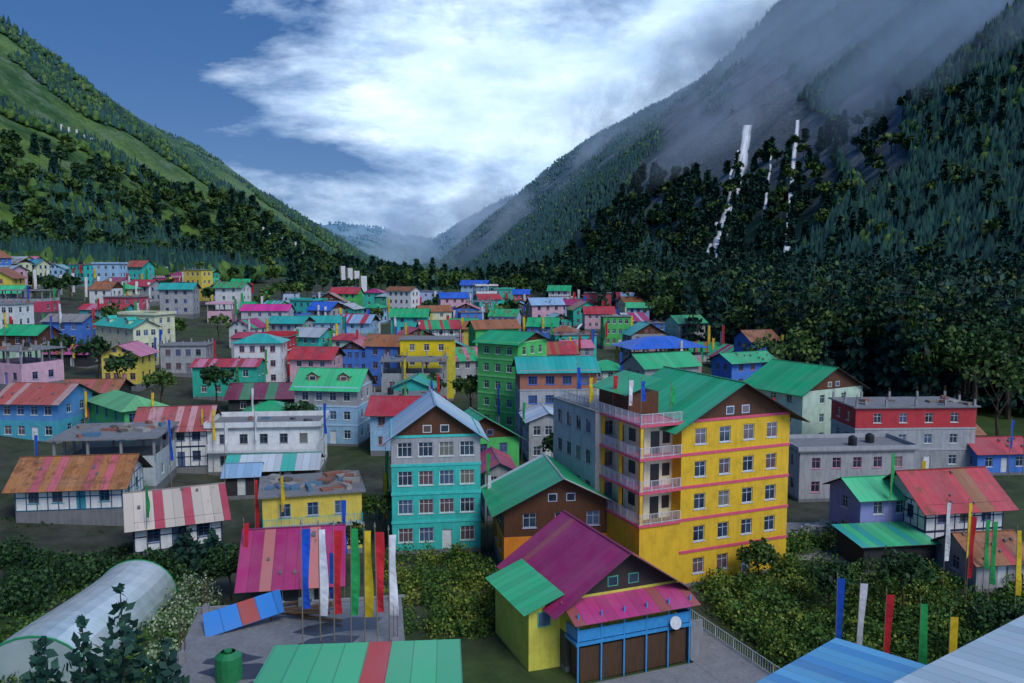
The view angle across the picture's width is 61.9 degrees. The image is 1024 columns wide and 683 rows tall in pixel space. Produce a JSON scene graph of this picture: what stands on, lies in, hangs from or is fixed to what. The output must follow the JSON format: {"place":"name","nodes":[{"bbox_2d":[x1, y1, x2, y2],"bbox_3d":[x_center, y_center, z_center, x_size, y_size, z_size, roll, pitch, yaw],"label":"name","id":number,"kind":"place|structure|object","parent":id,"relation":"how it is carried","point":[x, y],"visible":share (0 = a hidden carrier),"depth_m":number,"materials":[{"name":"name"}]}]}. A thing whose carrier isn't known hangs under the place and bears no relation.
{"place":"outdoors","nodes":[
{"label":"outdoors","id":0,"kind":"place"},
{"bbox_2d":[253,639,462,682],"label":"metal roof","id":1,"kind":"structure","parent":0,"point":[427,661],"depth_m":31.52,"materials":[{"name":"green metal"}]},
{"bbox_2d":[0,0,777,238],"label":"sky","id":2,"kind":"structure","parent":0,"point":[370,112],"materials":[{"name":"blue"}]},
{"bbox_2d":[0,0,1023,682],"bbox_3d":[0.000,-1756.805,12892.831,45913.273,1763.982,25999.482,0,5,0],"label":"terrain","id":3,"kind":"structure","parent":0,"point":[762,98],"depth_m":805.16,"materials":[{"name":"green plant"}]},
{"bbox_2d":[0,295,35,328],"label":"house","id":4,"kind":"structure","parent":3,"relation":"on","point":[18,312],"depth_m":201.22,"materials":[{"name":"white paint"}]},
{"bbox_2d":[0,289,60,323],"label":"building","id":5,"kind":"structure","parent":3,"relation":"on","point":[42,305],"depth_m":244.72,"materials":[{"name":"paint"}]},
{"bbox_2d":[0,324,62,358],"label":"house","id":6,"kind":"structure","parent":3,"relation":"on","point":[15,334],"depth_m":184.74,"materials":[{"name":"clear metal"}]},
{"bbox_2d":[0,336,65,390],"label":"house","id":7,"kind":"structure","parent":3,"relation":"on","point":[29,369],"depth_m":155.06,"materials":[{"name":"pink paint"}]},
{"bbox_2d":[0,382,99,443],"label":"rust red house","id":8,"kind":"structure","parent":3,"relation":"on","point":[44,411],"depth_m":126.58,"materials":[{"name":"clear paint"}]},
{"bbox_2d":[39,313,98,343],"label":"blue house","id":9,"kind":"structure","parent":3,"relation":"on","point":[78,326],"depth_m":212.22,"materials":[{"name":"blue paint"}]},
{"bbox_2d":[43,344,102,368],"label":"magenta house","id":10,"kind":"structure","parent":3,"relation":"on","point":[86,360],"depth_m":185.17,"materials":[{"name":"grey concrete"}]},
{"bbox_2d":[1,453,152,525],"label":"house","id":11,"kind":"structure","parent":3,"relation":"on","point":[89,489],"depth_m":94.26,"materials":[{"name":"clear metal"}]},
{"bbox_2d":[0,559,176,682],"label":"polytunnel","id":12,"kind":"structure","parent":3,"relation":"on","point":[146,583],"depth_m":57.41,"materials":[{"name":"white plastic"}]},
{"bbox_2d":[63,378,135,396],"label":"rust house","id":13,"kind":"structure","parent":3,"relation":"on","point":[102,385],"depth_m":148.14,"materials":[{"name":"orange metal"}]},
{"bbox_2d":[87,281,122,303],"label":"house","id":14,"kind":"structure","parent":3,"relation":"on","point":[96,289],"depth_m":294.39,"materials":[{"name":"white paint"}]},
{"bbox_2d":[46,420,179,489],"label":"building","id":15,"kind":"structure","parent":3,"relation":"on","point":[153,452],"depth_m":109.56,"materials":[{"name":"grey concrete"}]},
{"bbox_2d":[20,526,227,682],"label":"foliage","id":16,"kind":"object","parent":3,"relation":"on","point":[104,667],"visible":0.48,"depth_m":35.93,"materials":[{"name":"green plant"}]},
{"bbox_2d":[92,315,160,367],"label":"house","id":17,"kind":"structure","parent":3,"relation":"on","point":[114,330],"depth_m":194.09,"materials":[{"name":"white paint"}]},
{"bbox_2d":[87,390,168,440],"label":"green house","id":18,"kind":"structure","parent":3,"relation":"on","point":[115,406],"depth_m":128.21,"materials":[{"name":"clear metal"}]},
{"bbox_2d":[96,340,159,391],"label":"house","id":19,"kind":"structure","parent":3,"relation":"on","point":[144,355],"depth_m":167.96,"materials":[{"name":"yellow paint"}]},
{"bbox_2d":[117,310,176,343],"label":"house","id":20,"kind":"structure","parent":3,"relation":"on","point":[165,320],"depth_m":210.24,"materials":[{"name":"beige paint"}]},
{"bbox_2d":[122,482,230,566],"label":"house","id":21,"kind":"structure","parent":3,"relation":"on","point":[201,509],"depth_m":84.11,"materials":[{"name":"white metal"}]},
{"bbox_2d":[133,405,221,473],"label":"house","id":22,"kind":"structure","parent":3,"relation":"on","point":[191,441],"depth_m":117.10,"materials":[{"name":"white paint"}]},
{"bbox_2d":[156,283,201,318],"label":"house","id":23,"kind":"structure","parent":3,"relation":"on","point":[182,299],"depth_m":291.80,"materials":[{"name":"grey paint"}]},
{"bbox_2d":[134,570,224,677],"bbox_3d":[-23.653,20.952,62.296,6.686,4.723,23.658,-2,6,-18],"label":"foliage","id":24,"kind":"object","parent":3,"relation":"on","point":[153,627],"visible":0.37,"depth_m":63.81,"materials":[{"name":"green plant"}]},
{"bbox_2d":[158,335,212,377],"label":"concrete house","id":25,"kind":"structure","parent":3,"relation":"on","point":[177,359],"depth_m":187.73,"materials":[{"name":"grey concrete"}]},
{"bbox_2d":[184,265,212,304],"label":"house","id":26,"kind":"structure","parent":3,"relation":"on","point":[203,278],"depth_m":340.73,"materials":[{"name":"yellow paint"}]},
{"bbox_2d":[32,124,366,301],"bbox_3d":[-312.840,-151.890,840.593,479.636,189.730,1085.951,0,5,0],"label":"prayer flags","id":27,"kind":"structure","parent":3,"relation":"on","point":[351,274],"depth_m":428.35,"materials":[{"name":"white fabric"}]},
{"bbox_2d":[188,358,267,400],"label":"house","id":28,"kind":"structure","parent":3,"relation":"on","point":[251,369],"depth_m":166.28,"materials":[{"name":"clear paint"}]},
{"bbox_2d":[212,282,252,312],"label":"house","id":29,"kind":"structure","parent":3,"relation":"on","point":[227,291],"depth_m":327.37,"materials":[{"name":"white paint"}]},
{"bbox_2d":[220,462,263,499],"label":"dark hut","id":30,"kind":"object","parent":3,"relation":"on","point":[238,478],"visible":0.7,"depth_m":107.66,"materials":[{"name":"blue metal"}]},
{"bbox_2d":[223,382,294,411],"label":"house","id":31,"kind":"structure","parent":3,"relation":"on","point":[238,396],"depth_m":155.05,"materials":[{"name":"purple metal"}]},
{"bbox_2d":[230,333,290,381],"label":"house","id":32,"kind":"structure","parent":3,"relation":"on","point":[256,345],"depth_m":180.66,"materials":[{"name":"white paint"}]},
{"bbox_2d":[203,410,328,475],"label":"white house","id":33,"kind":"structure","parent":3,"relation":"on","point":[288,431],"depth_m":117.30,"materials":[{"name":"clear paint"}]},
{"bbox_2d":[239,304,294,321],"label":"house","id":34,"kind":"structure","parent":3,"relation":"on","point":[263,312],"depth_m":279.92,"materials":[{"name":"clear metal"}]},
{"bbox_2d":[225,451,323,475],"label":"metal roof","id":35,"kind":"structure","parent":3,"relation":"on","point":[286,463],"depth_m":111.55,"materials":[{"name":"white metal"}]},
{"bbox_2d":[168,598,404,682],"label":"paved courtyard","id":36,"kind":"structure","parent":3,"relation":"on","point":[262,638],"depth_m":42.34,"materials":[{"name":"grey concrete"}]},
{"bbox_2d":[179,572,404,682],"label":"slab fittings","id":37,"kind":"object","parent":36,"relation":"on","point":[229,667],"visible":0.79,"depth_m":43.22,"materials":[{"name":"plastic"}]},
{"bbox_2d":[300,518,397,643],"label":"prayer flags","id":38,"kind":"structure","parent":36,"relation":"on","point":[355,574],"depth_m":41.26,"materials":[{"name":"multicoloured fabric"}]},
{"bbox_2d":[234,523,346,604],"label":"shed","id":39,"kind":"structure","parent":3,"relation":"on","point":[269,559],"depth_m":67.57,"materials":[{"name":"pink metal"}]},
{"bbox_2d":[265,316,315,330],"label":"house","id":40,"kind":"structure","parent":3,"relation":"on","point":[283,323],"depth_m":250.20,"materials":[{"name":"teal metal"}]},
{"bbox_2d":[258,470,365,553],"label":"house","id":41,"kind":"structure","parent":3,"relation":"on","point":[312,498],"depth_m":87.65,"materials":[{"name":"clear paint"}]},
{"bbox_2d":[293,327,331,345],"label":"house","id":42,"kind":"structure","parent":3,"relation":"on","point":[312,336],"depth_m":223.58,"materials":[{"name":"teal paint"}]},
{"bbox_2d":[285,346,346,381],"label":"house","id":43,"kind":"structure","parent":3,"relation":"on","point":[314,356],"depth_m":185.19,"materials":[{"name":"red metal"}]},
{"bbox_2d":[289,367,376,446],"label":"house","id":44,"kind":"structure","parent":3,"relation":"on","point":[343,394],"depth_m":135.43,"materials":[{"name":"blue paint"}]},
{"bbox_2d":[341,338,364,367],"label":"house","id":45,"kind":"structure","parent":3,"relation":"on","point":[354,351],"depth_m":204.60,"materials":[{"name":"blue paint"}]},
{"bbox_2d":[337,314,379,332],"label":"house","id":46,"kind":"structure","parent":3,"relation":"on","point":[366,323],"depth_m":267.03,"materials":[{"name":"blue paint"}]},
{"bbox_2d":[362,334,415,389],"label":"house","id":47,"kind":"structure","parent":3,"relation":"on","point":[375,345],"depth_m":186.42,"materials":[{"name":"blue paint"}]},
{"bbox_2d":[351,210,426,238],"bbox_3d":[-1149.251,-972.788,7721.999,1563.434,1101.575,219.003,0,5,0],"label":"cloud","id":48,"kind":"structure","parent":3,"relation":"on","point":[398,228],"depth_m":7740.31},
{"bbox_2d":[384,286,421,321],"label":"house","id":49,"kind":"structure","parent":3,"relation":"on","point":[404,296],"depth_m":340.91,"materials":[{"name":"white paint"}]},
{"bbox_2d":[364,395,447,455],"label":"house","id":50,"kind":"structure","parent":3,"relation":"on","point":[380,410],"depth_m":129.24,"materials":[{"name":"red metal"}]},
{"bbox_2d":[388,308,430,333],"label":"house","id":51,"kind":"structure","parent":3,"relation":"on","point":[410,316],"depth_m":267.12,"materials":[{"name":"teal concrete"}]},
{"bbox_2d":[379,348,448,397],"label":"building","id":52,"kind":"structure","parent":3,"relation":"on","point":[390,377],"depth_m":165.14,"materials":[{"name":"grey concrete"}]},
{"bbox_2d":[398,336,456,400],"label":"house","id":53,"kind":"structure","parent":3,"relation":"on","point":[429,345],"depth_m":173.40,"materials":[{"name":"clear paint"}]},
{"bbox_2d":[382,389,489,554],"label":"turquoise house","id":54,"kind":"structure","parent":3,"relation":"on","point":[432,436],"depth_m":88.47,"materials":[{"name":"teal paint"}]},
{"bbox_2d":[373,191,501,263],"bbox_3d":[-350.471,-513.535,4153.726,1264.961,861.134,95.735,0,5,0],"label":"cloud","id":55,"kind":"structure","parent":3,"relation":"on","point":[470,212],"depth_m":4149.42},
{"bbox_2d":[416,320,461,341],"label":"house","id":56,"kind":"structure","parent":3,"relation":"on","point":[444,327],"depth_m":252.13,"materials":[{"name":"multicoloured metal"}]},
{"bbox_2d":[455,346,477,382],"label":"house","id":57,"kind":"structure","parent":3,"relation":"on","point":[466,361],"depth_m":190.20,"materials":[{"name":"white paint"}]},
{"bbox_2d":[466,319,521,345],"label":"house","id":58,"kind":"structure","parent":3,"relation":"on","point":[477,329],"depth_m":223.91,"materials":[{"name":"orange metal"}]},
{"bbox_2d":[464,407,526,466],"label":"house","id":59,"kind":"structure","parent":3,"relation":"on","point":[502,438],"depth_m":114.61,"materials":[{"name":"green paint"}]},
{"bbox_2d":[480,446,516,524],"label":"house","id":60,"kind":"structure","parent":3,"relation":"on","point":[501,463],"depth_m":99.32,"materials":[{"name":"clear metal"}]},
{"bbox_2d":[13,331,997,682],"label":"tree trunks","id":61,"kind":"object","parent":3,"relation":"on","point":[347,545],"visible":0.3,"depth_m":80.41,"materials":[{"name":"brown wood"}]},
{"bbox_2d":[141,317,782,568],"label":"foliage","id":62,"kind":"object","parent":61,"relation":"on","point":[762,551],"visible":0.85,"depth_m":90.05,"materials":[{"name":"green plant"}]},
{"bbox_2d":[0,333,1023,634],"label":"foliage","id":63,"kind":"object","parent":61,"relation":"attached to","point":[26,571],"visible":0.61,"depth_m":74.48,"materials":[{"name":"green plant"}]},
{"bbox_2d":[471,329,551,432],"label":"building","id":64,"kind":"structure","parent":3,"relation":"on","point":[498,350],"depth_m":146.66,"materials":[{"name":"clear paint"}]},
{"bbox_2d":[0,53,1023,412],"bbox_3d":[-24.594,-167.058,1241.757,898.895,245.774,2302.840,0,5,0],"label":"foliage","id":65,"kind":"object","parent":3,"relation":"on","point":[880,375],"visible":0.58,"depth_m":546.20,"materials":[{"name":"green plant"}]},
{"bbox_2d":[0,0,1023,281],"bbox_3d":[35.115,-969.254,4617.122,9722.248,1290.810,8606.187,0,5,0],"label":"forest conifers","id":66,"kind":"object","parent":3,"relation":"on","point":[960,206],"visible":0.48,"depth_m":770.11,"materials":[{"name":"green plant"}]},
{"bbox_2d":[0,521,1023,682],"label":"foliage","id":67,"kind":"object","parent":3,"relation":"on","point":[908,626],"visible":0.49,"depth_m":73.44,"materials":[{"name":"green plant"}]},
{"bbox_2d":[0,0,1023,281],"bbox_3d":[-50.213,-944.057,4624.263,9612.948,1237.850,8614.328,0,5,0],"label":"conifer trees","id":68,"kind":"object","parent":3,"relation":"on","point":[32,186],"visible":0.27,"depth_m":1189.53,"materials":[{"name":"green plant"}]},
{"bbox_2d":[3,256,1023,598],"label":"prayer flags","id":69,"kind":"object","parent":3,"relation":"on","point":[385,482],"visible":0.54,"depth_m":131.53,"materials":[{"name":"multicoloured fabric"}]},
{"bbox_2d":[5,107,1023,435],"bbox_3d":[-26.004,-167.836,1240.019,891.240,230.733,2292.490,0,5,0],"label":"tree trunks","id":70,"kind":"object","parent":3,"relation":"on","point":[965,383],"visible":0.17,"depth_m":177.32,"materials":[{"name":"brown wood"}]},
{"bbox_2d":[518,403,552,460],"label":"house","id":71,"kind":"structure","parent":3,"relation":"on","point":[538,425],"depth_m":124.83,"materials":[{"name":"white paint"}]},
{"bbox_2d":[524,297,564,317],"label":"house","id":72,"kind":"structure","parent":3,"relation":"on","point":[542,306],"depth_m":306.84,"materials":[{"name":"pink paint"}]},
{"bbox_2d":[480,453,625,563],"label":"orange house","id":73,"kind":"structure","parent":3,"relation":"on","point":[526,501],"depth_m":83.04,"materials":[{"name":"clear wood"}]},
{"bbox_2d":[512,356,600,449],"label":"house","id":74,"kind":"structure","parent":3,"relation":"on","point":[544,380],"depth_m":133.29,"materials":[{"name":"teal concrete"}]},
{"bbox_2d":[496,510,700,671],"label":"magenta house","id":75,"kind":"structure","parent":3,"relation":"on","point":[573,559],"depth_m":66.38,"materials":[{"name":"purple metal"}]},
{"bbox_2d":[485,559,702,682],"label":"garage","id":76,"kind":"structure","parent":75,"relation":"attached to","point":[527,629],"depth_m":64.66,"materials":[{"name":"paint"}]},
{"bbox_2d":[581,306,615,330],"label":"house","id":77,"kind":"structure","parent":3,"relation":"on","point":[591,317],"depth_m":310.06,"materials":[{"name":"pink paint"}]},
{"bbox_2d":[599,314,631,348],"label":"house","id":78,"kind":"structure","parent":3,"relation":"on","point":[617,324],"depth_m":257.12,"materials":[{"name":"green paint"}]},
{"bbox_2d":[620,321,668,351],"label":"house","id":79,"kind":"structure","parent":3,"relation":"on","point":[639,329],"depth_m":242.71,"materials":[{"name":"teal metal"}]},
{"bbox_2d":[610,336,709,372],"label":"house","id":80,"kind":"structure","parent":3,"relation":"on","point":[656,342],"depth_m":191.10,"materials":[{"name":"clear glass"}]},
{"bbox_2d":[619,351,701,375],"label":"house","id":81,"kind":"structure","parent":3,"relation":"on","point":[649,364],"depth_m":158.06,"materials":[{"name":"green metal"}]},
{"bbox_2d":[662,314,707,350],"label":"house","id":82,"kind":"structure","parent":3,"relation":"on","point":[675,325],"depth_m":247.23,"materials":[{"name":"green metal"}]},
{"bbox_2d":[596,608,780,682],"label":"yard paving","id":83,"kind":"structure","parent":3,"relation":"on","point":[720,661],"depth_m":64.43,"materials":[{"name":"grey concrete"}]},
{"bbox_2d":[374,531,1023,667],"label":"foliage","id":84,"kind":"object","parent":3,"relation":"on","point":[474,585],"visible":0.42,"depth_m":75.93,"materials":[{"name":"green plant"}]},
{"bbox_2d":[645,366,809,586],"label":"yellow hotel","id":85,"kind":"structure","parent":3,"relation":"on","point":[730,469],"depth_m":81.62,"materials":[{"name":"yellow paint"}]},
{"bbox_2d":[552,394,612,496],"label":"grey hotel wing","id":86,"kind":"structure","parent":85,"relation":"attached to","point":[576,438],"depth_m":86.80,"materials":[{"name":"grey paint"}]},
{"bbox_2d":[560,370,682,580],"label":"yellow hotel bay","id":87,"kind":"object","parent":85,"relation":"attached to","point":[644,524],"visible":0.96,"depth_m":80.12,"materials":[{"name":"yellow paint"}]},
{"bbox_2d":[577,367,674,419],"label":"prayer flags","id":88,"kind":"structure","parent":85,"relation":"on","point":[643,393],"depth_m":79.84,"materials":[{"name":"multicoloured fabric"}]},
{"bbox_2d":[707,350,775,380],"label":"house","id":89,"kind":"structure","parent":3,"relation":"on","point":[741,366],"depth_m":169.45,"materials":[{"name":"blue paint"}]},
{"bbox_2d":[730,329,779,351],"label":"house","id":90,"kind":"structure","parent":3,"relation":"on","point":[742,337],"depth_m":203.87,"materials":[{"name":"orange metal"}]},
{"bbox_2d":[743,359,869,434],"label":"house","id":91,"kind":"structure","parent":3,"relation":"on","point":[804,390],"depth_m":135.01,"materials":[{"name":"clear metal"}]},
{"bbox_2d":[756,638,925,682],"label":"roof","id":92,"kind":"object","parent":3,"relation":"on","point":[836,660],"visible":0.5,"depth_m":50.40,"materials":[{"name":"blue metal"}]},
{"bbox_2d":[788,433,918,501],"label":"house","id":93,"kind":"structure","parent":3,"relation":"on","point":[816,462],"depth_m":107.24,"materials":[{"name":"white paint"}]},
{"bbox_2d":[823,474,907,536],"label":"house","id":94,"kind":"structure","parent":3,"relation":"on","point":[860,499],"depth_m":90.42,"materials":[{"name":"green metal"}]},
{"bbox_2d":[831,521,940,574],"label":"teal shed","id":95,"kind":"structure","parent":3,"relation":"on","point":[855,541],"depth_m":85.45,"materials":[{"name":"teal metal"}]},
{"bbox_2d":[828,385,980,468],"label":"red house","id":96,"kind":"structure","parent":3,"relation":"on","point":[940,430],"depth_m":120.12,"materials":[{"name":"red paint"}]},
{"bbox_2d":[835,497,1021,664],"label":"prayer flags","id":97,"kind":"object","parent":3,"relation":"on","point":[923,631],"visible":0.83,"depth_m":58.94,"materials":[{"name":"multicoloured fabric"}]},
{"bbox_2d":[882,466,1018,561],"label":"house","id":98,"kind":"structure","parent":3,"relation":"on","point":[927,492],"depth_m":88.06,"materials":[{"name":"red metal"}]},
{"bbox_2d":[893,615,1023,682],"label":"roof","id":99,"kind":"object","parent":3,"relation":"on","point":[996,656],"visible":1,"depth_m":42.49,"materials":[{"name":"metal"}]},
{"bbox_2d":[931,529,1023,592],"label":"house","id":100,"kind":"structure","parent":3,"relation":"on","point":[1005,557],"depth_m":80.63,"materials":[{"name":"red metal"}]},
{"bbox_2d":[967,436,1023,475],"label":"house","id":101,"kind":"structure","parent":3,"relation":"on","point":[991,453],"depth_m":119.53,"materials":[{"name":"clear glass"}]},
{"bbox_2d":[694,21,768,74],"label":"cloud","id":102,"kind":"structure","parent":0,"point":[722,50],"depth_m":1773.05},
{"bbox_2d":[760,0,849,46],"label":"cloud","id":103,"kind":"structure","parent":0,"point":[797,15],"depth_m":1512.72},
{"bbox_2d":[798,2,854,73],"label":"cloud","id":104,"kind":"structure","parent":0,"point":[817,46],"depth_m":1276.78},
{"bbox_2d":[836,0,912,52],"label":"cloud","id":105,"kind":"structure","parent":0,"point":[865,21],"depth_m":1134.58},
{"bbox_2d":[883,3,930,45],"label":"cloud","id":106,"kind":"structure","parent":0,"point":[909,19],"depth_m":935.24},
{"bbox_2d":[932,0,1013,53],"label":"cloud","id":107,"kind":"structure","parent":0,"point":[969,18],"depth_m":767.73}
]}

